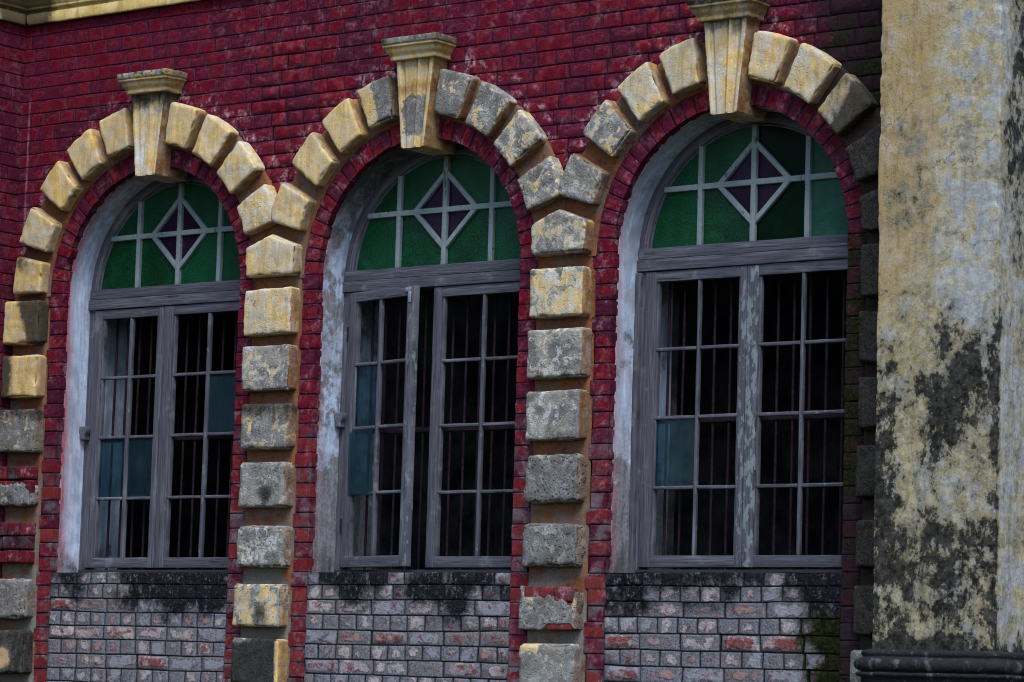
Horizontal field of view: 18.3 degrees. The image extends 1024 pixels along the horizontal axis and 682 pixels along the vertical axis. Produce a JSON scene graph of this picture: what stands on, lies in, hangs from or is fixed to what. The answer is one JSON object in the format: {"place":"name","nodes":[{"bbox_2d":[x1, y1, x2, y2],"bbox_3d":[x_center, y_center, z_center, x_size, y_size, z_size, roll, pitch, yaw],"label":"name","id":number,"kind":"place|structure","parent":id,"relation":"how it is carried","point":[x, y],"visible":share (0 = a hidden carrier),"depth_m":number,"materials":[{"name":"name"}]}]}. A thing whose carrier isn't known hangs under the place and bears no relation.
{"place":"outdoors","nodes":[
{"label":"outdoors","id":0,"kind":"place"},
{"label":"ground","id":1,"kind":"structure","parent":0,"visible":0},
{"bbox_2d":[0,20,26,578],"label":"brick wall","id":2,"kind":"structure","parent":1,"relation":"on","point":[12,50],"depth_m":19.10,"materials":[{"name":"red brick"}]},
{"bbox_2d":[0,295,50,681],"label":"stone pier","id":3,"kind":"structure","parent":1,"relation":"on","point":[26,335],"depth_m":18.79,"materials":[{"name":"yellow stone"}]},
{"bbox_2d":[231,234,303,681],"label":"stone pier","id":4,"kind":"structure","parent":1,"relation":"on","point":[271,364],"depth_m":17.60,"materials":[{"name":"beige stone"}]},
{"bbox_2d":[14,0,881,681],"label":"brick wall","id":5,"kind":"structure","parent":1,"relation":"on","point":[92,626],"depth_m":17.30,"materials":[{"name":"brick"}]},
{"bbox_2d":[0,0,199,25],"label":"cornice","id":6,"kind":"structure","parent":5,"relation":"attached to","point":[28,12],"depth_m":19.03,"materials":[{"name":"beige stone"}]},
{"bbox_2d":[13,68,278,298],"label":"stone arch","id":7,"kind":"structure","parent":5,"relation":"attached to","point":[155,126],"depth_m":18.40,"materials":[{"name":"beige stone"}]},
{"bbox_2d":[78,172,239,572],"bbox_3d":[-1.957,0.183,18.544,1.421,2.361,0.158,-3,-8,37],"label":"arched window","id":8,"kind":"structure","parent":5,"relation":"attached to","point":[168,255],"depth_m":18.62,"materials":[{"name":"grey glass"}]},
{"bbox_2d":[271,32,566,279],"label":"stone arch","id":9,"kind":"structure","parent":5,"relation":"attached to","point":[421,95],"depth_m":17.16,"materials":[{"name":"beige stone"}]},
{"bbox_2d":[334,144,520,574],"bbox_3d":[-0.400,0.090,17.292,1.421,2.361,0.246,-3,-8,37],"label":"arched window","id":10,"kind":"structure","parent":5,"relation":"attached to","point":[444,227],"depth_m":17.36,"materials":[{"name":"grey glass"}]},
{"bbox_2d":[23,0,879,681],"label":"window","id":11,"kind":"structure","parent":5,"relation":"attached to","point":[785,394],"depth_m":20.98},
{"bbox_2d":[559,0,880,257],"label":"stone arch","id":12,"kind":"structure","parent":5,"relation":"attached to","point":[732,58],"depth_m":15.96,"materials":[{"name":"beige stone"}]},
{"bbox_2d":[627,112,848,574],"bbox_3d":[1.226,0.009,16.110,1.432,2.366,0.140,-3,-8,37],"label":"arched window","id":13,"kind":"structure","parent":5,"relation":"attached to","point":[751,205],"depth_m":16.15,"materials":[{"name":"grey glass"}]},
{"bbox_2d":[518,210,595,681],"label":"stone pier","id":14,"kind":"structure","parent":1,"relation":"on","point":[555,534],"depth_m":16.38,"materials":[{"name":"grey stone"}]},
{"bbox_2d":[850,189,878,681],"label":"stone pier","id":15,"kind":"structure","parent":1,"relation":"on","point":[865,478],"depth_m":15.25,"materials":[{"name":"grey stone"}]},
{"bbox_2d":[854,0,1023,681],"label":"column","id":16,"kind":"structure","parent":1,"relation":"on","point":[948,598],"depth_m":14.70,"materials":[{"name":"paint"}]}
]}

